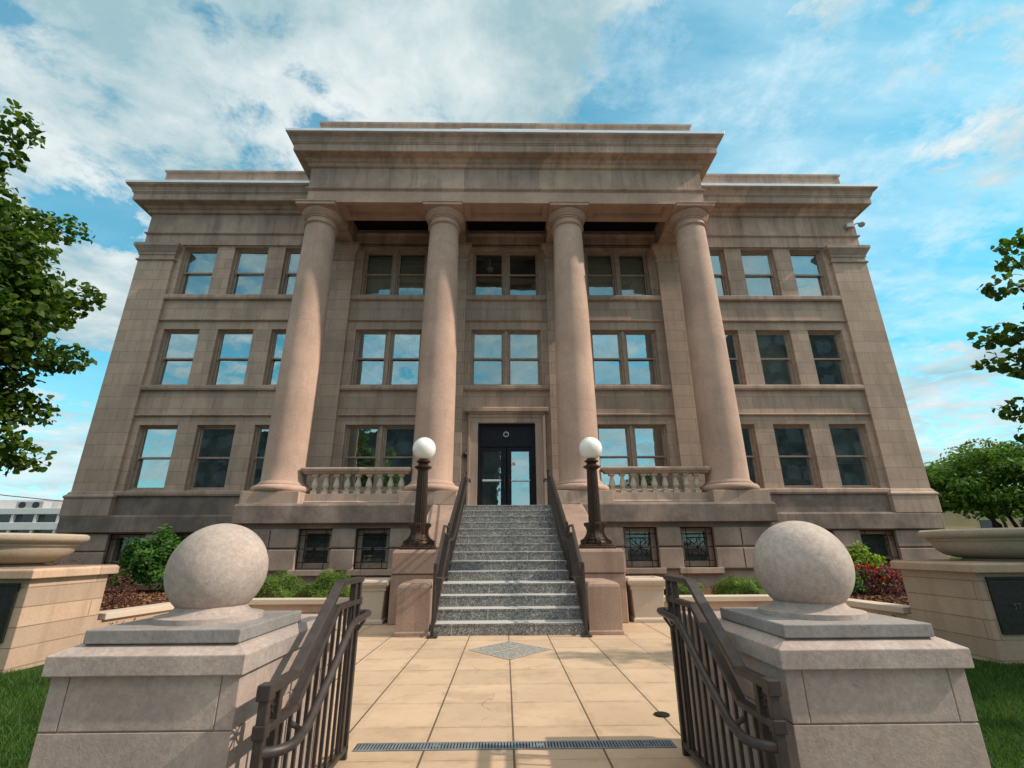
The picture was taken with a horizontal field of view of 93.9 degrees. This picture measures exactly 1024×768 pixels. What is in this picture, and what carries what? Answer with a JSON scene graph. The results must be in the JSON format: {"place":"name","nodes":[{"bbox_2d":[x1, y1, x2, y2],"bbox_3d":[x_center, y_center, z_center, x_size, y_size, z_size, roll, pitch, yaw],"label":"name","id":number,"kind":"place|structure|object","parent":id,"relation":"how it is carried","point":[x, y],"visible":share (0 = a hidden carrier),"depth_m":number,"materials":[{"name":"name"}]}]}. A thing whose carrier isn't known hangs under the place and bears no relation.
{"place":"outdoors","nodes":[
{"label":"outdoors","id":0,"kind":"place"},
{"bbox_2d":[0,494,62,501],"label":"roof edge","id":1,"kind":"object","parent":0,"point":[31,498],"visible":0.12,"depth_m":57.80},
{"bbox_2d":[0,557,1023,767],"bbox_3d":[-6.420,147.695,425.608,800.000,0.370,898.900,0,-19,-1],"label":"lawn ground","id":2,"kind":"structure","parent":0,"point":[40,667],"depth_m":3.93,"materials":[{"name":"green plant"}]},
{"bbox_2d":[0,500,62,533],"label":"white office block","id":3,"kind":"structure","parent":2,"relation":"on","point":[13,519],"depth_m":76.38,"materials":[{"name":"concrete"}]},
{"bbox_2d":[0,515,10,522],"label":"window","id":4,"kind":"structure","parent":3,"relation":"in","point":[3,518],"depth_m":76.43,"materials":[{"name":"grey glass"}]},
{"bbox_2d":[17,530,29,532],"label":"window","id":5,"kind":"structure","parent":3,"relation":"in","point":[19,531],"depth_m":75.84,"materials":[{"name":"grey glass"}]},
{"bbox_2d":[21,514,34,521],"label":"window","id":6,"kind":"structure","parent":3,"relation":"in","point":[26,517],"depth_m":76.52,"materials":[{"name":"black glass"}]},
{"bbox_2d":[15,501,52,507],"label":"rooftop fan unit","id":7,"kind":"object","parent":3,"relation":"on","point":[32,504],"visible":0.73,"depth_m":78.11,"materials":[{"name":"white metal"}]},
{"bbox_2d":[41,530,52,533],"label":"window","id":8,"kind":"structure","parent":3,"relation":"in","point":[42,531],"depth_m":75.87,"materials":[{"name":"grey glass"}]},
{"bbox_2d":[44,514,56,521],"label":"window","id":9,"kind":"structure","parent":3,"relation":"in","point":[49,517],"depth_m":76.55,"materials":[{"name":"black glass"}]},
{"bbox_2d":[0,98,106,476],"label":"maple tree","id":10,"kind":"object","parent":2,"relation":"on","point":[35,301],"visible":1,"depth_m":7.67,"materials":[{"name":"green plant"}]},
{"bbox_2d":[0,564,118,673],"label":"pedestal","id":11,"kind":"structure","parent":2,"relation":"on","point":[46,611],"depth_m":5.86,"materials":[{"name":"stone"}]},
{"bbox_2d":[0,533,89,566],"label":"stone urn","id":12,"kind":"object","parent":11,"relation":"on","point":[26,549],"visible":0.99,"depth_m":6.12,"materials":[{"name":"beige stone"}]},
{"bbox_2d":[95,597,348,627],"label":"planter wall","id":13,"kind":"structure","parent":2,"relation":"on","point":[303,605],"depth_m":8.42,"materials":[{"name":"stone"}]},
{"bbox_2d":[52,121,948,589],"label":"stone courthouse","id":14,"kind":"structure","parent":2,"relation":"on","point":[300,363],"depth_m":16.65,"materials":[{"name":"stone"}]},
{"bbox_2d":[104,534,145,584],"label":"basement window","id":15,"kind":"structure","parent":14,"relation":"in","point":[119,539],"depth_m":15.22,"materials":[{"name":"glass"}]},
{"bbox_2d":[126,426,177,490],"bbox_3d":[-12.072,2.537,16.255,1.300,2.220,0.260,0,-19,-1],"label":"window","id":16,"kind":"structure","parent":14,"relation":"in","point":[150,466],"depth_m":16.22,"materials":[{"name":"glass"}]},
{"bbox_2d":[153,331,198,384],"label":"window","id":17,"kind":"structure","parent":14,"relation":"in","point":[178,349],"depth_m":17.42,"materials":[{"name":"glass"}]},
{"bbox_2d":[176,534,190,541],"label":"basement window","id":18,"kind":"structure","parent":14,"relation":"in","point":[183,536],"depth_m":15.29,"materials":[{"name":"paint"}]},
{"bbox_2d":[176,249,217,293],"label":"window","id":19,"kind":"structure","parent":14,"relation":"in","point":[202,266],"depth_m":18.71,"materials":[{"name":"glass"}]},
{"bbox_2d":[186,426,235,490],"bbox_3d":[-10.112,2.537,16.285,1.300,2.220,0.260,0,-19,-1],"label":"window","id":20,"kind":"structure","parent":14,"relation":"in","point":[211,457],"depth_m":16.25,"materials":[{"name":"glass"}]},
{"bbox_2d":[209,331,252,384],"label":"window","id":21,"kind":"structure","parent":14,"relation":"in","point":[229,367],"depth_m":17.45,"materials":[{"name":"glass"}]},
{"bbox_2d":[228,249,268,293],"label":"window","id":22,"kind":"structure","parent":14,"relation":"in","point":[252,270],"depth_m":18.75,"materials":[{"name":"glass"}]},
{"bbox_2d":[246,426,268,489],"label":"window","id":23,"kind":"structure","parent":14,"relation":"in","point":[259,448],"depth_m":16.28,"materials":[{"name":"glass"}]},
{"bbox_2d":[264,331,285,384],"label":"window","id":24,"kind":"structure","parent":14,"relation":"in","point":[278,338],"depth_m":17.47,"materials":[{"name":"glass"}]},
{"bbox_2d":[280,250,300,293],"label":"window","id":25,"kind":"structure","parent":14,"relation":"in","point":[295,259],"depth_m":18.73,"materials":[{"name":"glass"}]},
{"bbox_2d":[287,529,333,575],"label":"basement window","id":26,"kind":"structure","parent":14,"relation":"in","point":[315,544],"depth_m":12.83,"materials":[{"name":"glass"}]},
{"bbox_2d":[346,528,391,575],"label":"basement window","id":27,"kind":"structure","parent":14,"relation":"in","point":[372,546],"depth_m":12.84,"materials":[{"name":"glass"}]},
{"bbox_2d":[340,425,414,489],"bbox_3d":[-4.502,2.524,16.338,2.440,2.220,0.330,0,-19,-1],"label":"window","id":28,"kind":"structure","parent":14,"relation":"in","point":[365,446],"depth_m":16.39,"materials":[{"name":"glass"}]},
{"bbox_2d":[351,330,421,384],"bbox_3d":[-4.521,-0.900,17.513,2.440,2.200,0.330,0,-19,-1],"label":"window","id":29,"kind":"structure","parent":14,"relation":"in","point":[389,357],"depth_m":17.53,"materials":[{"name":"glass"}]},
{"bbox_2d":[361,250,426,294],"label":"window","id":30,"kind":"structure","parent":14,"relation":"in","point":[384,278],"depth_m":18.80,"materials":[{"name":"glass"}]},
{"bbox_2d":[479,447,505,504],"bbox_3d":[-0.631,3.181,15.989,0.886,2.170,0.133,0,-19,-1],"label":"door","id":31,"kind":"structure","parent":14,"relation":"in","point":[492,459],"depth_m":16.05,"materials":[{"name":"paint"}]},
{"bbox_2d":[472,251,538,294],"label":"window","id":32,"kind":"structure","parent":14,"relation":"in","point":[506,275],"depth_m":18.73,"materials":[{"name":"paint"}]},
{"bbox_2d":[470,330,541,384],"bbox_3d":[-0.222,-0.897,17.590,2.560,2.200,0.355,0,-19,-1],"label":"window","id":33,"kind":"structure","parent":14,"relation":"in","point":[505,359],"depth_m":17.71,"materials":[{"name":"glass"}]},
{"bbox_2d":[507,447,533,504],"bbox_3d":[0.279,3.181,16.003,0.886,2.170,0.133,0,-19,-1],"label":"door","id":34,"kind":"structure","parent":14,"relation":"in","point":[520,480],"depth_m":16.06,"materials":[{"name":"paint"}]},
{"bbox_2d":[585,251,649,294],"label":"window","id":35,"kind":"structure","parent":14,"relation":"in","point":[626,278],"depth_m":18.94,"materials":[{"name":"glass"}]},
{"bbox_2d":[590,330,659,384],"bbox_3d":[4.118,-0.902,17.645,2.440,2.200,0.330,0,-19,-1],"label":"window","id":36,"kind":"structure","parent":14,"relation":"in","point":[622,357],"depth_m":17.66,"materials":[{"name":"glass"}]},
{"bbox_2d":[597,425,671,488],"bbox_3d":[4.137,2.522,16.470,2.440,2.220,0.330,0,-19,-1],"label":"window","id":37,"kind":"structure","parent":14,"relation":"in","point":[622,445],"depth_m":16.53,"materials":[{"name":"glass"}]},
{"bbox_2d":[623,527,666,573],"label":"basement window","id":38,"kind":"structure","parent":14,"relation":"in","point":[640,546],"depth_m":12.96,"materials":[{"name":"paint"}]},
{"bbox_2d":[679,527,724,573],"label":"basement window","id":39,"kind":"structure","parent":14,"relation":"in","point":[697,546],"depth_m":12.97,"materials":[{"name":"paint"}]},
{"bbox_2d":[709,251,729,295],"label":"window","id":40,"kind":"structure","parent":14,"relation":"in","point":[714,261],"depth_m":18.99,"materials":[{"name":"glass"}]},
{"bbox_2d":[724,331,744,384],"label":"window","id":41,"kind":"structure","parent":14,"relation":"in","point":[730,336],"depth_m":17.72,"materials":[{"name":"glass"}]},
{"bbox_2d":[741,425,762,488],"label":"window","id":42,"kind":"structure","parent":14,"relation":"in","point":[747,430],"depth_m":16.55,"materials":[{"name":"glass"}]},
{"bbox_2d":[741,251,779,295],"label":"window","id":43,"kind":"structure","parent":14,"relation":"in","point":[755,268],"depth_m":19.06,"materials":[{"name":"glass"}]},
{"bbox_2d":[756,331,798,384],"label":"window","id":44,"kind":"structure","parent":14,"relation":"in","point":[778,366],"depth_m":17.76,"materials":[{"name":"glass"}]},
{"bbox_2d":[773,425,820,487],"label":"window","id":45,"kind":"structure","parent":14,"relation":"in","point":[794,446],"depth_m":16.57,"materials":[{"name":"glass"}]},
{"bbox_2d":[790,252,829,295],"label":"window","id":46,"kind":"structure","parent":14,"relation":"in","point":[806,276],"depth_m":19.08,"materials":[{"name":"glass"}]},
{"bbox_2d":[808,332,851,384],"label":"window","id":47,"kind":"structure","parent":14,"relation":"in","point":[829,357],"depth_m":17.78,"materials":[{"name":"glass"}]},
{"bbox_2d":[829,425,877,487],"bbox_3d":[11.705,2.535,16.631,1.300,2.220,0.285,0,-19,-1],"label":"window","id":48,"kind":"structure","parent":14,"relation":"in","point":[854,462],"depth_m":16.60,"materials":[{"name":"glass"}]},
{"bbox_2d":[844,222,864,228],"bbox_3d":[13.751,-6.364,19.184,0.739,0.210,0.247,-3,-19,8],"label":"wall camera","id":49,"kind":"object","parent":14,"relation":"attached to","point":[851,225],"depth_m":19.16,"materials":[{"name":"white plastic"}]},
{"bbox_2d":[859,530,900,578],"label":"basement window","id":50,"kind":"structure","parent":14,"relation":"in","point":[880,543],"depth_m":15.67,"materials":[{"name":"glass"}]},
{"bbox_2d":[99,581,908,623],"bbox_3d":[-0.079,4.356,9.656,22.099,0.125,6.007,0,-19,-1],"label":"mulch","id":51,"kind":"object","parent":2,"relation":"on","point":[159,596],"visible":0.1,"depth_m":9.78,"materials":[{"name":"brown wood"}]},
{"bbox_2d":[44,559,89,564],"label":"barberry shrub","id":52,"kind":"object","parent":51,"relation":"on","point":[63,562],"visible":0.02,"depth_m":10.40,"materials":[{"name":"red plant"}]},
{"bbox_2d":[101,564,138,607],"bbox_3d":[-7.596,3.840,9.040,1.145,0.843,0.871,0,-19,-1],"label":"barberry shrub","id":53,"kind":"object","parent":51,"relation":"on","point":[115,589],"visible":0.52,"depth_m":9.04,"materials":[{"name":"red plant"}]},
{"bbox_2d":[106,523,182,591],"bbox_3d":[-9.094,4.489,12.298,2.056,1.746,1.652,0,-19,-1],"label":"leafy shrub","id":54,"kind":"object","parent":51,"relation":"on","point":[147,562],"visible":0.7,"depth_m":11.90,"materials":[{"name":"green plant"}]},
{"bbox_2d":[254,570,305,597],"bbox_3d":[-4.806,4.146,9.664,1.229,0.726,1.117,0,-19,-1],"label":"yew bush","id":55,"kind":"object","parent":51,"relation":"on","point":[274,584],"visible":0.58,"depth_m":9.62,"materials":[{"name":"green plant"}]},
{"bbox_2d":[299,567,350,597],"bbox_3d":[-3.707,4.133,9.735,1.064,0.793,1.208,0,-19,-1],"label":"yew bush","id":56,"kind":"object","parent":51,"relation":"on","point":[325,580],"visible":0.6,"depth_m":9.55,"materials":[{"name":"green plant"}]},
{"bbox_2d":[664,574,704,594],"bbox_3d":[3.445,4.223,9.832,1.014,0.592,1.134,0,-19,-1],"label":"yew bush","id":57,"kind":"object","parent":51,"relation":"on","point":[683,590],"visible":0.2,"depth_m":9.59,"materials":[{"name":"green plant"}]},
{"bbox_2d":[710,574,766,594],"bbox_3d":[4.715,4.203,9.786,1.195,0.572,1.143,0,-19,-1],"label":"yew bush","id":58,"kind":"object","parent":51,"relation":"on","point":[736,585],"visible":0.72,"depth_m":9.73,"materials":[{"name":"green plant"}]},
{"bbox_2d":[851,564,867,594],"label":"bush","id":59,"kind":"object","parent":51,"relation":"on","point":[859,585],"visible":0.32,"depth_m":10.14,"materials":[{"name":"green plant"}]},
{"bbox_2d":[845,540,888,585],"bbox_3d":[8.647,4.525,11.893,1.160,1.232,1.075,13,-23,-34],"label":"lime shrub","id":60,"kind":"object","parent":51,"relation":"on","point":[856,555],"visible":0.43,"depth_m":11.74,"materials":[{"name":"green plant"}]},
{"bbox_2d":[854,559,906,595],"bbox_3d":[8.025,4.277,10.499,1.390,0.804,1.093,0,-19,-1],"label":"flowering bush","id":61,"kind":"object","parent":51,"relation":"on","point":[888,576],"visible":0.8,"depth_m":10.28,"materials":[{"name":"red plant"}]},
{"bbox_2d":[664,594,912,619],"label":"planter wall","id":62,"kind":"structure","parent":2,"relation":"on","point":[716,602],"depth_m":8.55,"materials":[{"name":"stone"}]},
{"bbox_2d":[890,559,1023,664],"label":"pedestal","id":63,"kind":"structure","parent":2,"relation":"on","point":[976,608],"depth_m":5.89,"materials":[{"name":"stone"}]},
{"bbox_2d":[917,527,1023,560],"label":"stone urn","id":64,"kind":"object","parent":63,"relation":"on","point":[989,544],"visible":1,"depth_m":6.22,"materials":[{"name":"beige stone"}]},
{"bbox_2d":[924,438,1023,527],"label":"broad tree","id":65,"kind":"object","parent":2,"relation":"on","point":[956,485],"visible":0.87,"depth_m":30.46,"materials":[{"name":"green plant"}]},
{"bbox_2d":[939,510,1023,556],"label":"tan building","id":66,"kind":"structure","parent":2,"relation":"on","point":[952,520],"depth_m":58.51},
{"bbox_2d":[979,520,991,527],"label":"window","id":67,"kind":"structure","parent":66,"relation":"in","point":[984,523],"depth_m":58.40,"materials":[{"name":"grey glass"}]},
{"bbox_2d":[958,467,1023,527],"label":"background tree","id":68,"kind":"object","parent":2,"relation":"on","point":[1006,525],"visible":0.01,"depth_m":39.72,"materials":[{"name":"green plant"}]},
{"bbox_2d":[966,228,1023,443],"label":"young maple tree","id":69,"kind":"object","parent":2,"relation":"on","point":[1002,338],"visible":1,"depth_m":6.36,"materials":[{"name":"green plant"}]},
{"bbox_2d":[0,0,1023,499],"label":"sky","id":70,"kind":"structure","parent":0,"point":[921,101],"materials":[{"name":"blue"}]},
{"bbox_2d":[315,621,710,767],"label":"pavement","id":71,"kind":"structure","parent":0,"point":[563,688],"depth_m":4.09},
{"bbox_2d":[348,578,390,624],"bbox_3d":[-2.502,3.852,8.526,0.720,0.715,0.700,0,-19,-1],"label":"stone planter","id":72,"kind":"object","parent":71,"relation":"on","point":[375,594],"visible":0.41,"depth_m":8.30,"materials":[{"name":"beige stone"}]},
{"bbox_2d":[387,505,453,636],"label":"stair cheek wall","id":73,"kind":"structure","parent":71,"relation":"on","point":[410,600],"depth_m":8.22,"materials":[{"name":"stone"}]},
{"bbox_2d":[399,437,436,549],"bbox_3d":[-1.733,2.067,9.203,0.600,2.113,0.600,0,-19,-1],"label":"globe lamp","id":74,"kind":"object","parent":73,"relation":"on","point":[424,451],"visible":1,"depth_m":9.05,"materials":[{"name":"brown metal"}]},
{"bbox_2d":[335,636,673,682],"bbox_3d":[-0.012,3.099,5.291,3.426,0.004,3.420,0,-19,-1],"label":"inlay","id":75,"kind":"object","parent":71,"relation":"on","point":[516,650],"visible":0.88,"depth_m":5.95,"materials":[{"name":"stone"}]},
{"bbox_2d":[430,505,587,635],"bbox_3d":[-0.083,3.478,9.932,2.340,2.310,5.254,0,-19,-1],"label":"entrance stair","id":76,"kind":"object","parent":71,"relation":"on","point":[508,573],"visible":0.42,"depth_m":8.73,"materials":[{"name":"stone"}]},
{"bbox_2d":[426,470,470,638],"bbox_3d":[-1.189,3.054,10.130,0.185,3.253,5.818,0,-19,-1],"label":"stair railing","id":77,"kind":"object","parent":76,"relation":"attached to","point":[446,549],"visible":0.97,"depth_m":8.49,"materials":[{"name":"brown metal"}]},
{"bbox_2d":[543,470,591,636],"bbox_3d":[1.016,3.053,10.164,0.185,3.253,5.818,0,-19,-1],"label":"stair railing","id":78,"kind":"object","parent":76,"relation":"attached to","point":[568,541],"visible":0.97,"depth_m":8.59,"materials":[{"name":"brown metal"}]},
{"bbox_2d":[470,641,548,658],"bbox_3d":[-0.034,3.373,6.080,0.774,0.001,0.850,-16,-25,39],"label":"pavement inlay","id":79,"kind":"object","parent":71,"relation":"on","point":[509,653],"visible":1,"depth_m":6.07,"materials":[{"name":"stone"}]},
{"bbox_2d":[352,739,676,751],"bbox_3d":[0.021,2.382,3.116,2.080,0.056,0.130,0,-19,-1],"label":"drain grate","id":80,"kind":"object","parent":71,"relation":"on","point":[509,745],"visible":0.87,"depth_m":3.12,"materials":[{"name":"metal"}]},
{"bbox_2d":[562,504,628,634],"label":"stair cheek wall","id":81,"kind":"structure","parent":71,"relation":"on","point":[606,596],"depth_m":8.26,"materials":[{"name":"stone"}]},
{"bbox_2d":[579,437,615,548],"bbox_3d":[1.567,2.066,9.254,0.600,2.113,0.600,0,-19,-1],"label":"globe lamp","id":82,"kind":"object","parent":81,"relation":"on","point":[590,451],"visible":0.99,"depth_m":9.10,"materials":[{"name":"brown metal"}]},
{"bbox_2d":[626,576,665,622],"bbox_3d":[2.377,3.851,8.601,0.720,0.715,0.700,0,-19,-1],"label":"stone planter","id":83,"kind":"object","parent":71,"relation":"on","point":[645,597],"visible":0.77,"depth_m":8.37,"materials":[{"name":"beige stone"}]},
{"bbox_2d":[654,711,669,716],"bbox_3d":[1.152,2.539,3.682,0.120,0.011,0.120,0,-19,-1],"label":"drain cover","id":84,"kind":"object","parent":71,"relation":"on","point":[661,714],"visible":1,"depth_m":3.66,"materials":[{"name":"metal"}]},
{"bbox_2d":[657,575,790,767],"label":"gate railing","id":85,"kind":"object","parent":71,"relation":"on","point":[765,711],"visible":1,"depth_m":2.52,"materials":[{"name":"brown metal"}]},
{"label":"sidewalk","id":86,"kind":"structure","parent":0,"visible":0},
{"bbox_2d":[28,523,342,767],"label":"gate pier","id":87,"kind":"structure","parent":86,"relation":"on","point":[193,669],"depth_m":2.04,"materials":[{"name":"stone"}]},
{"bbox_2d":[681,521,990,767],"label":"gate pier","id":88,"kind":"structure","parent":86,"relation":"on","point":[862,688],"depth_m":2.08,"materials":[{"name":"stone"}]},
{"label":"front steps","id":89,"kind":"object","parent":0,"visible":0},
{"bbox_2d":[249,577,371,767],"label":"gate railing","id":90,"kind":"object","parent":89,"relation":"on","point":[269,749],"visible":1,"depth_m":2.50,"materials":[{"name":"brown metal"}]}
]}

